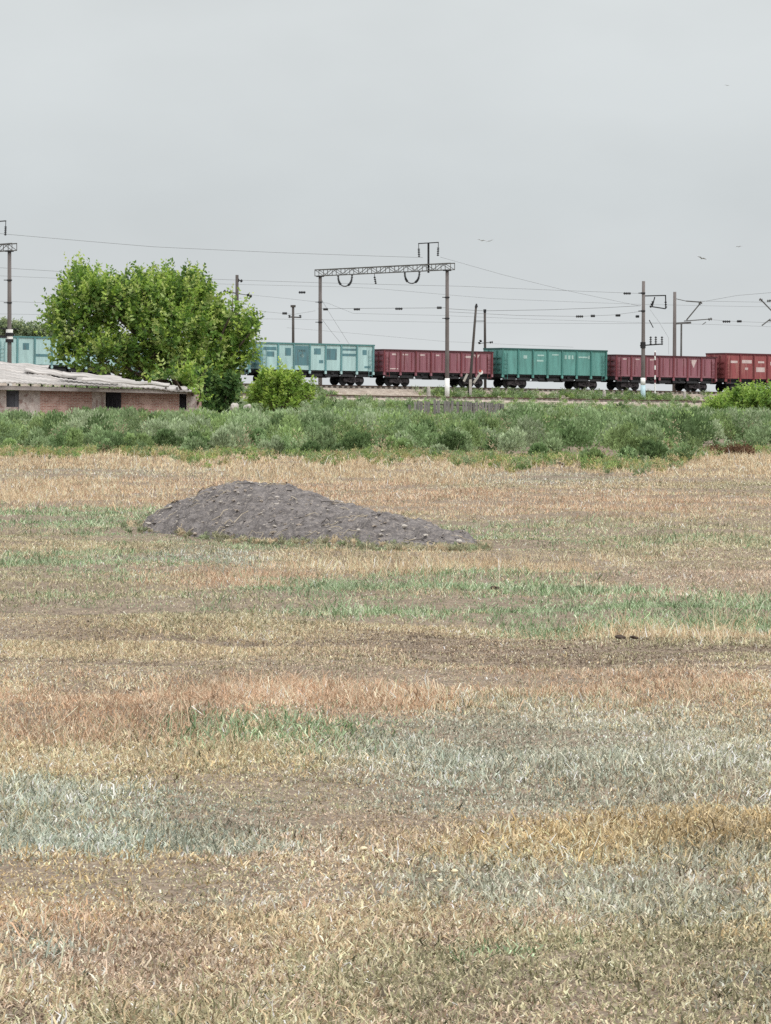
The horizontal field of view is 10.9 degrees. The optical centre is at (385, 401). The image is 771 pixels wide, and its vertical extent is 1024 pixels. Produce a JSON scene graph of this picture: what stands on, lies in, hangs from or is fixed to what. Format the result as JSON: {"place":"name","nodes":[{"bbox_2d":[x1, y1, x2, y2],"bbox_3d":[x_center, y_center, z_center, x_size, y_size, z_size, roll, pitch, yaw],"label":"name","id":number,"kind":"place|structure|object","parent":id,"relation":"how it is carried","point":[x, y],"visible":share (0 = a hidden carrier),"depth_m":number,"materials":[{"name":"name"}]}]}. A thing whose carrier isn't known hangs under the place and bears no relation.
{"place":"outdoors","nodes":[
{"label":"outdoors","id":0,"kind":"place"},
{"bbox_2d":[0,383,716,413],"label":"railway embankment","id":1,"kind":"structure","parent":0,"point":[371,391],"depth_m":384.53,"materials":[{"name":"gravel"}]},
{"bbox_2d":[0,220,18,385],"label":"catenary gantry","id":2,"kind":"object","parent":1,"relation":"on","point":[8,336],"visible":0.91,"depth_m":357.69,"materials":[{"name":"metal"}]},
{"bbox_2d":[0,233,422,257],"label":"overhead wire","id":3,"kind":"object","parent":2,"relation":"attached to","point":[211,249],"visible":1,"depth_m":373.72,"materials":[{"name":"metal"}]},
{"bbox_2d":[223,275,251,327],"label":"wooden pole","id":4,"kind":"object","parent":1,"relation":"on","point":[237,280],"visible":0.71,"depth_m":391.00,"materials":[{"name":"brown wood"}]},
{"bbox_2d":[288,305,301,342],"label":"wooden pole","id":5,"kind":"object","parent":1,"relation":"on","point":[292,317],"visible":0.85,"depth_m":397.00,"materials":[{"name":"grey wood"}]},
{"bbox_2d":[6,301,311,314],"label":"overhead wire","id":6,"kind":"object","parent":5,"relation":"attached to","point":[285,313],"visible":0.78,"depth_m":396.19,"materials":[{"name":"metal"}]},
{"bbox_2d":[16,380,721,413],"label":"bank weeds","id":7,"kind":"object","parent":1,"relation":"on","point":[585,394],"visible":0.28,"depth_m":388.16,"materials":[{"name":"green plant"}]},
{"bbox_2d":[315,242,454,396],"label":"catenary gantry","id":8,"kind":"object","parent":1,"relation":"on","point":[447,378],"visible":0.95,"depth_m":388.29,"materials":[{"name":"metal"}]},
{"bbox_2d":[31,314,685,323],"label":"overhead wire","id":9,"kind":"object","parent":8,"relation":"attached to","point":[462,322],"visible":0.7,"depth_m":404.25,"materials":[{"name":"metal"}]},
{"bbox_2d":[323,306,441,310],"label":"overhead wire","id":10,"kind":"object","parent":8,"relation":"attached to","point":[399,308],"visible":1,"depth_m":398.04,"materials":[{"name":"metal"}]},
{"bbox_2d":[13,276,752,306],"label":"overhead wire","id":11,"kind":"object","parent":8,"relation":"attached to","point":[444,294],"visible":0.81,"depth_m":393.38,"materials":[{"name":"metal"}]},
{"bbox_2d":[246,294,767,326],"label":"overhead wire","id":12,"kind":"object","parent":8,"relation":"attached to","point":[516,318],"visible":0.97,"depth_m":405.42,"materials":[{"name":"metal"}]},
{"bbox_2d":[172,383,721,394],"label":"railway track","id":13,"kind":"structure","parent":1,"relation":"on","point":[420,387],"depth_m":393.75,"materials":[{"name":"metal"}]},
{"bbox_2d":[0,336,121,374],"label":"gondola wagon","id":14,"kind":"object","parent":13,"relation":"on","point":[29,349],"visible":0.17,"depth_m":365.48,"materials":[{"name":"paint"}]},
{"bbox_2d":[120,341,250,381],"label":"gondola wagon","id":15,"kind":"object","parent":13,"relation":"on","point":[248,368],"visible":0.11,"depth_m":377.81,"materials":[{"name":"paint"}]},
{"bbox_2d":[247,342,374,384],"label":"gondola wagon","id":16,"kind":"object","parent":13,"relation":"on","point":[342,364],"visible":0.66,"depth_m":382.99,"materials":[{"name":"paint"}]},
{"bbox_2d":[370,349,493,387],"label":"gondola wagon","id":17,"kind":"object","parent":13,"relation":"on","point":[396,367],"visible":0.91,"depth_m":389.79,"materials":[{"name":"red paint"}]},
{"bbox_2d":[483,348,607,389],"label":"gondola wagon","id":18,"kind":"object","parent":13,"relation":"on","point":[515,367],"visible":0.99,"depth_m":397.88,"materials":[{"name":"teal paint"}]},
{"bbox_2d":[603,354,717,390],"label":"gondola wagon","id":19,"kind":"object","parent":13,"relation":"on","point":[688,373],"visible":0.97,"depth_m":405.88,"materials":[{"name":"red paint"}]},
{"bbox_2d":[706,353,770,391],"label":"gondola wagon","id":20,"kind":"object","parent":13,"relation":"on","point":[732,368],"visible":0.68,"depth_m":411.57,"materials":[{"name":"red paint"}]},
{"bbox_2d":[396,400,503,413],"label":"plank fence","id":21,"kind":"object","parent":1,"relation":"on","point":[447,405],"visible":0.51,"depth_m":317.99,"materials":[{"name":"grey wood"}]},
{"bbox_2d":[468,304,477,393],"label":"leaning wooden pole","id":22,"kind":"object","parent":1,"relation":"on","point":[472,348],"visible":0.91,"depth_m":388.04,"materials":[{"name":"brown wood"}]},
{"bbox_2d":[463,370,482,396],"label":"shunting signal","id":23,"kind":"object","parent":1,"relation":"on","point":[473,380],"visible":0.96,"depth_m":386.74,"materials":[{"name":"metal"}]},
{"bbox_2d":[240,393,709,402],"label":"railway track","id":24,"kind":"structure","parent":1,"relation":"on","point":[494,398],"depth_m":383.81,"materials":[{"name":"metal"}]},
{"bbox_2d":[478,309,492,387],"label":"wooden pole","id":25,"kind":"object","parent":1,"relation":"on","point":[485,342],"visible":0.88,"depth_m":401.34,"materials":[{"name":"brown wood"}]},
{"bbox_2d":[638,281,666,399],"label":"catenary pole","id":26,"kind":"object","parent":1,"relation":"on","point":[643,345],"visible":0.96,"depth_m":398.98,"materials":[{"name":"concrete"}]},
{"bbox_2d":[11,268,630,294],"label":"overhead wire","id":27,"kind":"object","parent":26,"relation":"attached to","point":[304,292],"visible":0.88,"depth_m":392.37,"materials":[{"name":"metal"}]},
{"bbox_2d":[441,257,637,305],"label":"overhead wire","id":28,"kind":"object","parent":26,"relation":"attached to","point":[541,284],"visible":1,"depth_m":392.68,"materials":[{"name":"metal"}]},
{"bbox_2d":[457,306,629,310],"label":"overhead wire","id":29,"kind":"object","parent":26,"relation":"attached to","point":[551,309],"visible":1,"depth_m":399.29,"materials":[{"name":"metal"}]},
{"bbox_2d":[459,311,640,317],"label":"overhead wire","id":30,"kind":"object","parent":26,"relation":"attached to","point":[616,315],"visible":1,"depth_m":396.40,"materials":[{"name":"metal"}]},
{"bbox_2d":[654,351,655,392],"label":"banded post","id":31,"kind":"object","parent":1,"relation":"on","point":[654,371],"visible":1,"depth_m":400.72,"materials":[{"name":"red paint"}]},
{"bbox_2d":[672,292,711,390],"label":"catenary pole","id":32,"kind":"object","parent":1,"relation":"on","point":[674,328],"visible":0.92,"depth_m":415.90,"materials":[{"name":"metal"}]},
{"bbox_2d":[721,320,768,322],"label":"overhead wire","id":33,"kind":"object","parent":32,"relation":"attached to","point":[729,321],"visible":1,"depth_m":417.98,"materials":[{"name":"metal"}]},
{"bbox_2d":[759,298,770,325],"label":"catenary pole","id":34,"kind":"object","parent":1,"relation":"on","point":[769,300],"visible":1,"depth_m":424.28,"materials":[{"name":"metal"}]},
{"bbox_2d":[0,437,770,1023],"bbox_3d":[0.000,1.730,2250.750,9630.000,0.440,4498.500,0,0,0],"label":"ground","id":35,"kind":"structure","parent":0,"point":[128,609],"depth_m":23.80,"materials":[{"name":"beige plant"}]},
{"bbox_2d":[0,316,35,335],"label":"distant tree","id":36,"kind":"object","parent":35,"relation":"on","point":[24,329],"visible":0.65,"depth_m":468.95,"materials":[{"name":"green plant"}]},
{"bbox_2d":[25,323,70,336],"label":"distant tree","id":37,"kind":"object","parent":35,"relation":"on","point":[38,329],"visible":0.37,"depth_m":468.95,"materials":[{"name":"green plant"}]},
{"bbox_2d":[0,361,200,416],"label":"brick shed","id":38,"kind":"structure","parent":35,"relation":"on","point":[160,396],"depth_m":192.15,"materials":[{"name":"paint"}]},
{"bbox_2d":[7,390,18,410],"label":"window","id":39,"kind":"structure","parent":38,"relation":"in","point":[12,395],"depth_m":190.37,"materials":[{"name":"grey glass"}]},
{"bbox_2d":[106,392,120,408],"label":"door","id":40,"kind":"structure","parent":38,"relation":"in","point":[113,399],"depth_m":192.71,"materials":[{"name":"black"}]},
{"bbox_2d":[179,394,185,409],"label":"door","id":41,"kind":"structure","parent":38,"relation":"in","point":[182,397],"depth_m":194.44,"materials":[{"name":"black"}]},
{"bbox_2d":[34,251,266,404],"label":"broadleaf tree","id":42,"kind":"object","parent":35,"relation":"on","point":[161,309],"visible":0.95,"depth_m":204.94,"materials":[{"name":"green plant"}]},
{"bbox_2d":[191,364,245,413],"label":"dark bush","id":43,"kind":"object","parent":35,"relation":"on","point":[226,392],"visible":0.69,"depth_m":202.48,"materials":[{"name":"green plant"}]},
{"bbox_2d":[241,356,316,411],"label":"lime bush","id":44,"kind":"object","parent":35,"relation":"on","point":[285,387],"visible":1,"depth_m":197.41,"materials":[{"name":"green plant"}]},
{"bbox_2d":[120,517,493,551],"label":"grass","id":45,"kind":"structure","parent":35,"relation":"on","point":[468,546],"depth_m":44.65,"materials":[{"name":"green plant"}]},
{"bbox_2d":[143,479,478,550],"bbox_3d":[-0.850,1.363,47.100,6.100,0.850,12.600,0,0,0],"label":"earth mound","id":46,"kind":"object","parent":35,"relation":"on","point":[197,514],"visible":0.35,"depth_m":46.71,"materials":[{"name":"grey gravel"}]},
{"bbox_2d":[138,481,476,547],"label":"earth clods","id":47,"kind":"object","parent":46,"relation":"on","point":[301,516],"visible":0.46,"depth_m":46.87,"materials":[{"name":"soil"}]},
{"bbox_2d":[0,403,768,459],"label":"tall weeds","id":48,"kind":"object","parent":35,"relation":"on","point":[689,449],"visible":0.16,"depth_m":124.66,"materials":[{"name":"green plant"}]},
{"bbox_2d":[0,441,770,475],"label":"weed fringe","id":49,"kind":"object","parent":35,"relation":"on","point":[608,462],"visible":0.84,"depth_m":107.99,"materials":[{"name":"green plant"}]},
{"bbox_2d":[0,404,770,459],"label":"weed belt","id":50,"kind":"object","parent":35,"relation":"on","point":[192,434],"visible":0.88,"depth_m":128.87,"materials":[{"name":"green plant"}]},
{"bbox_2d":[20,400,763,452],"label":"dead stalks","id":51,"kind":"object","parent":35,"relation":"on","point":[492,445],"visible":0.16,"depth_m":122.49,"materials":[{"name":"brown plant"}]},
{"bbox_2d":[214,396,769,415],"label":"weed belt","id":52,"kind":"object","parent":35,"relation":"on","point":[361,402],"visible":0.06,"depth_m":320.75,"materials":[{"name":"green plant"}]},
{"bbox_2d":[230,403,250,410],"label":"concrete rubble","id":53,"kind":"object","parent":52,"relation":"on","point":[233,405],"visible":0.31,"depth_m":192.90,"materials":[{"name":"white concrete"}]},
{"bbox_2d":[615,635,625,638],"bbox_3d":[1.550,1.553,26.725,0.068,0.029,0.058,0,0,-32],"label":"earth clod","id":54,"kind":"object","parent":35,"relation":"on","point":[620,637],"visible":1,"depth_m":26.71,"materials":[{"name":"brown soil"}]},
{"bbox_2d":[700,441,756,456],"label":"dead weeds","id":55,"kind":"object","parent":35,"relation":"on","point":[736,447],"visible":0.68,"depth_m":120.93,"materials":[{"name":"brown plant"}]},
{"bbox_2d":[701,378,770,410],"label":"green bush","id":56,"kind":"object","parent":35,"relation":"on","point":[751,395],"visible":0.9,"depth_m":261.26,"materials":[{"name":"green plant"}]},
{"bbox_2d":[0,0,770,391],"label":"sky","id":57,"kind":"structure","parent":0,"point":[602,147],"materials":[{"name":"grey"}]},
{"bbox_2d":[295,328,559,346],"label":"overhead wire","id":58,"kind":"object","parent":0,"point":[433,340],"visible":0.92,"depth_m":415.80,"materials":[{"name":"metal"}]}
]}

